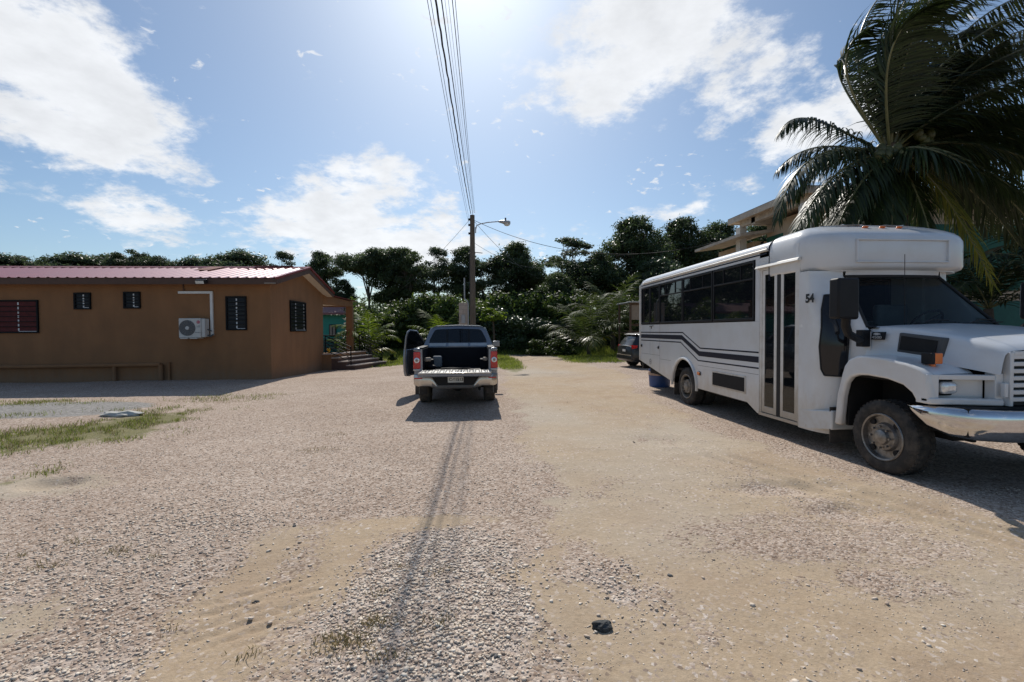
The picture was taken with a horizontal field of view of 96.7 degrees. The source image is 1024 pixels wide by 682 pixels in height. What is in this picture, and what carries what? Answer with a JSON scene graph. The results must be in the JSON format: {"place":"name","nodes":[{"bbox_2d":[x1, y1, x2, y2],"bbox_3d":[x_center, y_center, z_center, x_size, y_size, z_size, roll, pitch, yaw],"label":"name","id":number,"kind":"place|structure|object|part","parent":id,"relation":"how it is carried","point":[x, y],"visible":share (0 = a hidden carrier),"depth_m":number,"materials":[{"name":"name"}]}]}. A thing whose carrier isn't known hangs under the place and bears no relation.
{"place":"outdoors","nodes":[
{"label":"outdoors","id":0,"kind":"place"},
{"bbox_2d":[0,392,285,478],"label":"short grass","id":1,"kind":"structure","parent":0,"point":[82,426],"depth_m":7.77,"materials":[{"name":"plant"}]},
{"bbox_2d":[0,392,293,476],"bbox_3d":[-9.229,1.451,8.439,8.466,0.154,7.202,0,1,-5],"label":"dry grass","id":2,"kind":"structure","parent":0,"point":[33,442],"depth_m":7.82,"materials":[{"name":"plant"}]},
{"bbox_2d":[372,344,623,368],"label":"verge grass","id":3,"kind":"structure","parent":0,"point":[603,354],"depth_m":27.07,"materials":[{"name":"plant"}]},
{"bbox_2d":[0,354,1023,681],"bbox_3d":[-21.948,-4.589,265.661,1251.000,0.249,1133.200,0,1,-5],"label":"ground","id":4,"kind":"structure","parent":0,"point":[612,408],"depth_m":3.74,"materials":[{"name":"gravel"}]},
{"bbox_2d":[0,252,32,265],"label":"tree","id":5,"kind":"object","parent":4,"relation":"on","point":[10,260],"visible":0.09,"depth_m":56.02,"materials":[{"name":"green plant"}]},
{"bbox_2d":[2,255,35,265],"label":"tree","id":6,"kind":"object","parent":4,"relation":"on","point":[22,256],"depth_m":58.47,"materials":[{"name":"green plant"}]},
{"bbox_2d":[25,257,50,265],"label":"tree","id":7,"kind":"object","parent":4,"relation":"on","point":[36,264],"visible":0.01,"depth_m":56.97,"materials":[{"name":"green plant"}]},
{"bbox_2d":[25,250,104,265],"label":"tree","id":8,"kind":"object","parent":4,"relation":"on","point":[64,259],"visible":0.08,"depth_m":55.65,"materials":[{"name":"green plant"}]},
{"bbox_2d":[77,252,125,265],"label":"tree","id":9,"kind":"object","parent":4,"relation":"on","point":[99,256],"visible":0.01,"depth_m":59.45,"materials":[{"name":"green plant"}]},
{"bbox_2d":[100,410,143,416],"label":"paving slab","id":10,"kind":"structure","parent":4,"relation":"on","point":[128,413],"depth_m":8.81,"materials":[{"name":"concrete"}]},
{"bbox_2d":[97,249,177,265],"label":"tree","id":11,"kind":"object","parent":4,"relation":"on","point":[136,259],"visible":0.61,"depth_m":54.28,"materials":[{"name":"green plant"}]},
{"bbox_2d":[173,255,202,265],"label":"tree","id":12,"kind":"object","parent":4,"relation":"on","point":[188,261],"visible":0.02,"depth_m":59.12,"materials":[{"name":"green plant"}]},
{"bbox_2d":[0,266,386,382],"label":"house","id":13,"kind":"structure","parent":4,"relation":"on","point":[84,323],"depth_m":15.63,"materials":[{"name":"brown paint"}]},
{"bbox_2d":[0,300,39,332],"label":"window","id":14,"kind":"structure","parent":13,"relation":"in","point":[16,316],"depth_m":15.30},
{"bbox_2d":[73,293,90,308],"bbox_3d":[-14.548,-1.354,15.407,0.540,0.569,0.052,0,1,-4],"label":"window","id":15,"kind":"structure","parent":13,"relation":"in","point":[80,300],"depth_m":15.41,"materials":[{"name":"glass"}]},
{"bbox_2d":[123,292,140,308],"bbox_3d":[-12.950,-1.392,15.504,0.546,0.572,0.052,0,1,-4],"label":"window","id":16,"kind":"structure","parent":13,"relation":"in","point":[131,300],"depth_m":15.50,"materials":[{"name":"glass"}]},
{"bbox_2d":[178,291,213,338],"bbox_3d":[-10.825,-0.891,15.478,1.161,1.625,0.414,0,1,-5],"label":"air conditioner","id":17,"kind":"object","parent":13,"relation":"attached to","point":[193,328],"visible":1,"depth_m":15.35,"materials":[{"name":"white plastic"}]},
{"bbox_2d":[225,296,246,329],"bbox_3d":[-9.528,-0.958,15.725,0.695,1.172,0.052,0,1,-4],"label":"window","id":18,"kind":"structure","parent":13,"relation":"in","point":[235,306],"depth_m":15.73,"materials":[{"name":"glass"}]},
{"bbox_2d":[289,300,306,331],"bbox_3d":[-8.569,-0.981,18.262,0.052,1.204,1.611,0,1,-5],"label":"window","id":19,"kind":"structure","parent":13,"relation":"in","point":[298,321],"depth_m":18.20,"materials":[{"name":"glass"}]},
{"bbox_2d":[194,253,244,265],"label":"tree","id":20,"kind":"object","parent":4,"relation":"on","point":[209,261],"visible":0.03,"depth_m":55.73,"materials":[{"name":"green plant"}]},
{"bbox_2d":[5,398,467,665],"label":"gravel weeds","id":21,"kind":"object","parent":4,"relation":"on","point":[344,636],"visible":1,"depth_m":2.48,"materials":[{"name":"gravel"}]},
{"bbox_2d":[214,247,278,266],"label":"tree","id":22,"kind":"object","parent":4,"relation":"on","point":[249,259],"visible":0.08,"depth_m":57.84,"materials":[{"name":"green plant"}]},
{"bbox_2d":[266,251,295,266],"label":"tree","id":23,"kind":"object","parent":4,"relation":"on","point":[282,255],"visible":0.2,"depth_m":55.69,"materials":[{"name":"green plant"}]},
{"bbox_2d":[303,250,344,291],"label":"tree","id":24,"kind":"object","parent":4,"relation":"on","point":[317,264],"visible":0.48,"depth_m":43.77,"materials":[{"name":"green plant"}]},
{"bbox_2d":[323,304,365,352],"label":"teal house","id":25,"kind":"structure","parent":4,"relation":"on","point":[334,316],"depth_m":36.89,"materials":[{"name":"paint"}]},
{"bbox_2d":[329,324,335,336],"bbox_3d":[-14.526,-0.852,36.844,0.545,0.971,0.090,0,1,-5],"label":"window","id":26,"kind":"structure","parent":25,"relation":"in","point":[332,331],"depth_m":36.81,"materials":[{"name":"glass"}]},
{"bbox_2d":[333,279,358,302],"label":"tree","id":27,"kind":"object","parent":4,"relation":"on","point":[348,290],"visible":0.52,"depth_m":40.35,"materials":[{"name":"green plant"}]},
{"bbox_2d":[337,318,376,357],"bbox_3d":[-8.689,0.077,25.409,2.315,2.819,2.190,0,1,-5],"label":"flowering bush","id":28,"kind":"object","parent":4,"relation":"on","point":[356,343],"visible":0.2,"depth_m":25.22,"materials":[{"name":"green plant"}]},
{"bbox_2d":[325,246,397,313],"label":"tree","id":29,"kind":"object","parent":4,"relation":"on","point":[346,262],"visible":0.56,"depth_m":40.78,"materials":[{"name":"green plant"}]},
{"bbox_2d":[328,325,396,353],"bbox_3d":[-8.664,0.193,26.294,3.670,2.331,4.261,0,1,13],"label":"young palm","id":30,"kind":"object","parent":4,"relation":"on","point":[385,349],"visible":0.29,"depth_m":26.27,"materials":[{"name":"green plant"}]},
{"bbox_2d":[343,318,382,353],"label":"shrub","id":31,"kind":"object","parent":4,"relation":"on","point":[376,347],"visible":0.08,"depth_m":31.86,"materials":[{"name":"green plant"}]},
{"bbox_2d":[331,310,401,357],"bbox_3d":[-8.051,-0.177,25.122,3.522,3.074,4.108,0,2,26],"label":"young palm","id":32,"kind":"object","parent":4,"relation":"on","point":[374,336],"visible":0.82,"depth_m":25.09,"materials":[{"name":"green plant"}]},
{"bbox_2d":[369,317,393,352],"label":"shrub","id":33,"kind":"object","parent":4,"relation":"on","point":[383,345],"visible":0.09,"depth_m":33.12,"materials":[{"name":"green plant"}]},
{"bbox_2d":[356,246,416,306],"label":"tree","id":34,"kind":"object","parent":4,"relation":"on","point":[379,278],"visible":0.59,"depth_m":41.02,"materials":[{"name":"green plant"}]},
{"bbox_2d":[387,353,397,360],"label":"shrub","id":35,"kind":"object","parent":4,"relation":"on","point":[392,358],"visible":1,"depth_m":25.46,"materials":[{"name":"green plant"}]},
{"bbox_2d":[383,298,416,353],"bbox_3d":[-7.988,-0.754,34.491,3.556,4.955,3.887,0,1,15],"label":"shrub","id":36,"kind":"object","parent":4,"relation":"on","point":[394,345],"visible":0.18,"depth_m":33.72,"materials":[{"name":"green plant"}]},
{"bbox_2d":[385,246,433,299],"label":"tree","id":37,"kind":"object","parent":4,"relation":"on","point":[409,258],"visible":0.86,"depth_m":40.23,"materials":[{"name":"green plant"}]},
{"bbox_2d":[400,291,446,340],"bbox_3d":[-6.337,-0.935,33.506,3.984,5.552,4.355,0,1,2],"label":"shrub","id":38,"kind":"object","parent":4,"relation":"on","point":[423,302],"visible":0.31,"depth_m":32.62,"materials":[{"name":"green plant"}]},
{"bbox_2d":[407,309,458,339],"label":"young palm","id":39,"kind":"object","parent":4,"relation":"on","point":[430,325],"visible":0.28,"depth_m":29.33,"materials":[{"name":"green plant"}]},
{"bbox_2d":[413,245,456,298],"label":"tree","id":40,"kind":"object","parent":4,"relation":"on","point":[435,274],"visible":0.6,"depth_m":40.81,"materials":[{"name":"green plant"}]},
{"bbox_2d":[423,293,476,336],"bbox_3d":[-4.479,-0.814,32.857,4.075,5.196,3.728,0,1,15],"label":"shrub","id":41,"kind":"object","parent":4,"relation":"on","point":[445,309],"visible":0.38,"depth_m":31.67,"materials":[{"name":"green plant"}]},
{"bbox_2d":[403,325,499,401],"bbox_3d":[-1.542,0.485,11.866,2.541,1.810,5.565,0,1,-5],"label":"pickup truck","id":42,"kind":"object","parent":4,"relation":"on","point":[466,346],"visible":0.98,"depth_m":10.95,"materials":[{"name":"paint"}]},
{"bbox_3d":[-2.640,0.298,12.180,0.351,1.216,1.159,0,2,22],"label":"open door","id":43,"kind":"part","parent":42,"relation":"part of","materials":[{"name":"paint"}]},
{"bbox_2d":[433,356,441,366],"bbox_3d":[-1.730,0.475,10.558,0.200,0.260,0.280,0,1,-5],"label":"plastic crate","id":44,"kind":"object","parent":42,"relation":"in","point":[437,361],"visible":0.76,"depth_m":10.42,"materials":[{"name":"plastic"}]},
{"bbox_2d":[427,365,470,368],"bbox_3d":[-1.416,0.575,10.169,0.980,0.105,0.200,0,1,-5],"label":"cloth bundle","id":45,"kind":"object","parent":42,"relation":"on","point":[431,366],"visible":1,"depth_m":10.12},
{"bbox_3d":[-1.328,-0.094,11.223,1.400,0.420,0.148,0,1,-5],"label":"rear window","id":46,"kind":"part","parent":42,"relation":"part of","materials":[{"name":"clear glass"}]},
{"bbox_2d":[436,245,485,301],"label":"tree","id":47,"kind":"object","parent":4,"relation":"on","point":[457,272],"visible":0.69,"depth_m":40.52,"materials":[{"name":"green plant"}]},
{"bbox_2d":[330,283,593,314],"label":"undergrowth","id":48,"kind":"object","parent":4,"relation":"on","point":[377,306],"depth_m":51.67,"materials":[{"name":"green plant"}]},
{"bbox_2d":[459,278,468,324],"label":"meter pillar","id":49,"kind":"structure","parent":4,"relation":"on","point":[463,313],"depth_m":23.04,"materials":[{"name":"concrete"}]},
{"bbox_2d":[453,260,507,308],"bbox_3d":[-2.642,-3.140,40.823,5.380,8.073,4.877,0,2,28],"label":"tree","id":50,"kind":"object","parent":4,"relation":"on","point":[481,286],"visible":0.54,"depth_m":39.75,"materials":[{"name":"green plant"}]},
{"bbox_2d":[330,297,638,351],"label":"undergrowth","id":51,"kind":"object","parent":4,"relation":"on","point":[401,331],"visible":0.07,"depth_m":33.34,"materials":[{"name":"green plant"}]},
{"bbox_2d":[468,215,509,324],"bbox_3d":[-1.193,-2.797,24.369,2.306,7.926,0.369,0,1,10],"label":"utility pole","id":52,"kind":"object","parent":4,"relation":"on","point":[472,291],"visible":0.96,"depth_m":24.41,"materials":[{"name":"brown wood"}]},
{"bbox_2d":[392,222,467,295],"bbox_3d":[-6.271,-5.230,31.826,0.019,2.948,16.754,-1,2,-29],"label":"service cable","id":53,"kind":"object","parent":52,"relation":"attached to","point":[433,259],"visible":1,"depth_m":29.98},
{"bbox_2d":[427,0,468,222],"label":"overhead cable","id":54,"kind":"object","parent":52,"relation":"attached to","point":[443,92],"visible":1,"depth_m":8.34,"materials":[{"name":"rubber"}]},
{"bbox_2d":[430,0,469,220],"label":"overhead cable","id":55,"kind":"object","parent":52,"relation":"attached to","point":[445,89],"visible":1,"depth_m":8.51,"materials":[{"name":"rubber"}]},
{"bbox_2d":[435,0,470,213],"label":"overhead cable","id":56,"kind":"object","parent":52,"relation":"attached to","point":[436,4],"visible":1,"depth_m":9.01,"materials":[{"name":"rubber"}]},
{"bbox_2d":[441,0,472,213],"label":"overhead cable","id":57,"kind":"object","parent":52,"relation":"attached to","point":[453,88],"visible":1,"depth_m":9.18,"materials":[{"name":"rubber"}]},
{"bbox_2d":[445,3,471,204],"bbox_3d":[-0.544,-5.548,-0.854,0.006,1.416,50.662,0,1,-4],"label":"overhead cable","id":58,"kind":"object","parent":52,"relation":"attached to","point":[455,85],"visible":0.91,"depth_m":9.30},
{"bbox_2d":[448,0,471,197],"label":"overhead cable","id":59,"kind":"object","parent":52,"relation":"attached to","point":[457,81],"visible":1,"depth_m":8.96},
{"bbox_2d":[452,0,473,206],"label":"overhead cable","id":60,"kind":"object","parent":52,"relation":"attached to","point":[460,85],"visible":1,"depth_m":9.41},
{"bbox_2d":[455,1,474,208],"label":"overhead cable","id":61,"kind":"object","parent":52,"relation":"attached to","point":[462,84],"visible":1,"depth_m":9.31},
{"bbox_2d":[478,226,542,280],"bbox_3d":[1.335,-5.841,34.448,0.019,1.775,21.045,0,1,19],"label":"service cable","id":62,"kind":"object","parent":52,"relation":"attached to","point":[504,253],"visible":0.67,"depth_m":28.47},
{"bbox_2d":[474,220,714,253],"bbox_3d":[3.799,-5.375,22.971,11.989,2.192,0.023,0,1,14],"label":"service cable","id":63,"kind":"object","parent":52,"relation":"attached to","point":[589,252],"visible":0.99,"depth_m":23.07,"materials":[{"name":"rubber"}]},
{"bbox_2d":[469,305,512,352],"bbox_3d":[-1.268,-0.607,32.935,4.159,4.097,3.884,0,1,17],"label":"shrub","id":64,"kind":"object","parent":4,"relation":"on","point":[487,324],"visible":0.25,"depth_m":32.17,"materials":[{"name":"green plant"}]},
{"bbox_2d":[479,307,506,346],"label":"papaya tree","id":65,"kind":"object","parent":4,"relation":"on","point":[498,315],"visible":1,"depth_m":27.44,"materials":[{"name":"green plant"}]},
{"bbox_2d":[483,290,518,315],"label":"shrub","id":66,"kind":"object","parent":4,"relation":"on","point":[504,299],"visible":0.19,"depth_m":34.77,"materials":[{"name":"green plant"}]},
{"bbox_2d":[477,240,546,298],"bbox_3d":[0.269,-4.120,41.122,6.358,10.069,6.414,1,2,39],"label":"tree","id":67,"kind":"object","parent":4,"relation":"on","point":[512,273],"visible":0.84,"depth_m":39.89,"materials":[{"name":"green plant"}]},
{"bbox_2d":[0,385,1023,681],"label":"gravel chips","id":68,"kind":"object","parent":4,"relation":"on","point":[400,613],"visible":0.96,"depth_m":2.85,"materials":[{"name":"gravel"}]},
{"bbox_2d":[494,314,531,353],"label":"shrub","id":69,"kind":"object","parent":4,"relation":"on","point":[512,327],"visible":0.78,"depth_m":31.32,"materials":[{"name":"green plant"}]},
{"bbox_2d":[513,289,548,319],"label":"shrub","id":70,"kind":"object","parent":4,"relation":"on","point":[536,295],"visible":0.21,"depth_m":34.86,"materials":[{"name":"green plant"}]},
{"bbox_2d":[516,270,547,292],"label":"tree","id":71,"kind":"object","parent":4,"relation":"on","point":[533,285],"visible":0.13,"depth_m":41.26,"materials":[{"name":"green plant"}]},
{"bbox_2d":[522,338,545,355],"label":"shrub","id":72,"kind":"object","parent":4,"relation":"on","point":[534,344],"visible":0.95,"depth_m":29.27,"materials":[{"name":"green plant"}]},
{"bbox_2d":[518,316,560,351],"bbox_3d":[1.771,-0.232,32.326,3.768,3.038,3.520,0,2,25],"label":"shrub","id":73,"kind":"object","parent":4,"relation":"on","point":[534,324],"visible":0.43,"depth_m":31.53,"materials":[{"name":"green plant"}]},
{"bbox_2d":[536,338,565,355],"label":"shrub","id":74,"kind":"object","parent":4,"relation":"on","point":[553,348],"visible":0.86,"depth_m":29.11,"materials":[{"name":"green plant"}]},
{"bbox_2d":[534,272,579,300],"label":"tree","id":75,"kind":"object","parent":4,"relation":"on","point":[557,282],"visible":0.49,"depth_m":36.55,"materials":[{"name":"green plant"}]},
{"bbox_2d":[535,290,585,345],"bbox_3d":[3.701,-1.081,35.565,4.998,5.664,4.572,0,1,17],"label":"shrub","id":76,"kind":"object","parent":4,"relation":"on","point":[553,300],"visible":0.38,"depth_m":34.08,"materials":[{"name":"green plant"}]},
{"bbox_2d":[547,320,580,347],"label":"shrub","id":77,"kind":"object","parent":4,"relation":"on","point":[564,325],"visible":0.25,"depth_m":32.83,"materials":[{"name":"green plant"}]},
{"bbox_2d":[536,237,594,296],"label":"tree","id":78,"kind":"object","parent":4,"relation":"on","point":[573,243],"visible":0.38,"depth_m":44.27,"materials":[{"name":"green plant"}]},
{"bbox_2d":[559,343,581,355],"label":"shrub","id":79,"kind":"object","parent":4,"relation":"on","point":[567,350],"visible":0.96,"depth_m":28.64,"materials":[{"name":"green plant"}]},
{"bbox_2d":[566,294,600,346],"bbox_3d":[5.050,-1.002,35.671,4.755,5.389,4.350,0,1,17],"label":"shrub","id":80,"kind":"object","parent":4,"relation":"on","point":[578,300],"visible":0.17,"depth_m":34.23,"materials":[{"name":"green plant"}]},
{"bbox_2d":[537,292,636,354],"bbox_3d":[5.426,-1.014,28.666,7.600,4.093,7.714,0,1,-5],"label":"young palm","id":81,"kind":"object","parent":4,"relation":"on","point":[584,331],"visible":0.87,"depth_m":28.27,"materials":[{"name":"green plant"}]},
{"bbox_2d":[564,248,628,310],"bbox_3d":[7.672,-3.696,40.718,5.797,9.101,5.747,-1,2,-28],"label":"tree","id":82,"kind":"object","parent":4,"relation":"on","point":[600,274],"visible":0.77,"depth_m":39.67,"materials":[{"name":"green plant"}]},
{"bbox_2d":[591,619,612,632],"bbox_3d":[0.494,1.565,2.494,0.117,0.060,0.087,0,1,-5],"label":"dark rock","id":83,"kind":"object","parent":4,"relation":"on","point":[603,626],"visible":0.99,"depth_m":2.48,"materials":[{"name":"stone"}]},
{"bbox_2d":[565,272,640,349],"bbox_3d":[6.965,-1.728,31.617,7.042,5.393,7.682,0,1,-5],"label":"tree","id":84,"kind":"object","parent":4,"relation":"on","point":[612,312],"visible":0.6,"depth_m":31.14,"materials":[{"name":"green plant"}]},
{"bbox_2d":[593,318,617,347],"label":"shrub","id":85,"kind":"object","parent":4,"relation":"on","point":[607,340],"visible":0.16,"depth_m":33.89,"materials":[{"name":"green plant"}]},
{"bbox_2d":[589,299,638,328],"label":"young palm","id":86,"kind":"object","parent":4,"relation":"on","point":[624,318],"visible":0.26,"depth_m":30.70,"materials":[{"name":"green plant"}]},
{"bbox_2d":[599,294,637,319],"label":"shrub","id":87,"kind":"object","parent":4,"relation":"on","point":[628,299],"visible":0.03,"depth_m":35.76,"materials":[{"name":"green plant"}]},
{"bbox_2d":[616,301,638,343],"bbox_3d":[7.404,-0.643,26.693,1.850,3.202,2.400,0,1,-5],"label":"timber kiosk","id":88,"kind":"object","parent":4,"relation":"on","point":[633,310],"visible":0.37,"depth_m":25.63,"materials":[{"name":"wood"}]},
{"bbox_2d":[616,321,638,346],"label":"shrub","id":89,"kind":"object","parent":4,"relation":"on","point":[626,328],"visible":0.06,"depth_m":33.35,"materials":[{"name":"green plant"}]},
{"bbox_2d":[616,333,641,365],"bbox_3d":[6.847,0.375,20.090,4.069,1.519,1.734,-1,1,-9],"label":"parked car","id":90,"kind":"object","parent":4,"relation":"on","point":[628,348],"visible":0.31,"depth_m":19.44,"materials":[{"name":"paint"}]},
{"bbox_3d":[5.055,-0.051,19.805,0.233,0.335,1.302,-1,1,-9],"label":"rear window","id":91,"kind":"part","parent":90,"relation":"part of","materials":[{"name":"black glass"}]},
{"bbox_2d":[594,212,681,312],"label":"tree","id":92,"kind":"object","parent":4,"relation":"on","point":[632,240],"visible":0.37,"depth_m":42.67,"materials":[{"name":"green plant"}]},
{"bbox_2d":[617,256,684,300],"bbox_3d":[12.983,-3.267,39.732,7.951,8.244,7.411,1,2,39],"label":"tree","id":93,"kind":"object","parent":4,"relation":"on","point":[656,267],"visible":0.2,"depth_m":38.61,"materials":[{"name":"green plant"}]},
{"bbox_2d":[648,368,669,386],"bbox_3d":[4.261,0.866,13.140,0.644,0.900,0.644,0,1,-5],"label":"barrel","id":94,"kind":"object","parent":4,"relation":"on","point":[656,380],"visible":0.41,"depth_m":12.91,"materials":[{"name":"plastic"}]},
{"bbox_2d":[660,213,718,267],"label":"tree","id":95,"kind":"object","parent":4,"relation":"on","point":[677,228],"visible":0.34,"depth_m":45.20,"materials":[{"name":"green plant"}]},
{"bbox_2d":[699,219,756,258],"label":"tree","id":96,"kind":"object","parent":4,"relation":"on","point":[719,232],"visible":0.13,"depth_m":46.84,"materials":[{"name":"green plant"}]},
{"bbox_2d":[747,226,766,242],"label":"tree","id":97,"kind":"object","parent":4,"relation":"on","point":[756,228],"visible":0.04,"depth_m":53.04,"materials":[{"name":"green plant"}]},
{"bbox_2d":[639,224,1023,474],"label":"shuttle bus","id":98,"kind":"object","parent":4,"relation":"on","point":[888,344],"visible":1,"depth_m":6.23,"materials":[{"name":"white metal"}]},
{"bbox_3d":[3.598,-0.944,12.244,0.032,0.980,0.590,0,1,-5],"label":"window","id":99,"kind":"part","parent":98,"relation":"part of","materials":[{"name":"black glass"}]},
{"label":"window","id":100,"kind":"part","parent":98,"relation":"part of","materials":[{"name":"black glass"}]},
{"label":"window","id":101,"kind":"part","parent":98,"relation":"part of","materials":[{"name":"black glass"}]},
{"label":"window","id":102,"kind":"part","parent":98,"relation":"part of","materials":[{"name":"black glass"}]},
{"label":"window","id":103,"kind":"part","parent":98,"relation":"part of","materials":[{"name":"black glass"}]},
{"bbox_3d":[4.053,0.012,7.146,0.037,2.260,0.352,0,1,-5],"label":"door","id":104,"kind":"part","parent":98,"relation":"part of","materials":[{"name":"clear glass"}]},
{"bbox_3d":[4.090,0.023,6.700,0.037,2.260,0.375,0,1,-5],"label":"door","id":105,"kind":"part","parent":98,"relation":"part of","materials":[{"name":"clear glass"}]},
{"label":"quarter window","id":106,"kind":"part","parent":98,"relation":"part of","materials":[{"name":"black glass"}]},
{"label":"window","id":107,"kind":"part","parent":98,"relation":"part of","materials":[{"name":"black glass"}]},
{"bbox_2d":[695,185,1023,325],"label":"two storey house","id":108,"kind":"structure","parent":4,"relation":"on","point":[762,215],"depth_m":17.35,"materials":[{"name":"paint"}]},
{"bbox_2d":[772,0,1023,295],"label":"coconut palm","id":109,"kind":"object","parent":4,"relation":"on","point":[916,89],"visible":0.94,"depth_m":9.05,"materials":[{"name":"green plant"}]},
{"bbox_2d":[945,196,1023,284],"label":"coconut palm tree","id":110,"kind":"object","parent":4,"relation":"on","point":[996,250],"visible":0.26,"depth_m":13.35,"materials":[{"name":"green plant"}]},
{"bbox_2d":[946,247,1023,318],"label":"coconut palm tree","id":111,"kind":"object","parent":4,"relation":"on","point":[978,294],"visible":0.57,"depth_m":13.54,"materials":[{"name":"green plant"}]},
{"bbox_2d":[0,0,1023,312],"label":"sky","id":112,"kind":"structure","parent":0,"point":[172,130],"materials":[{"name":"blue"}]}
]}

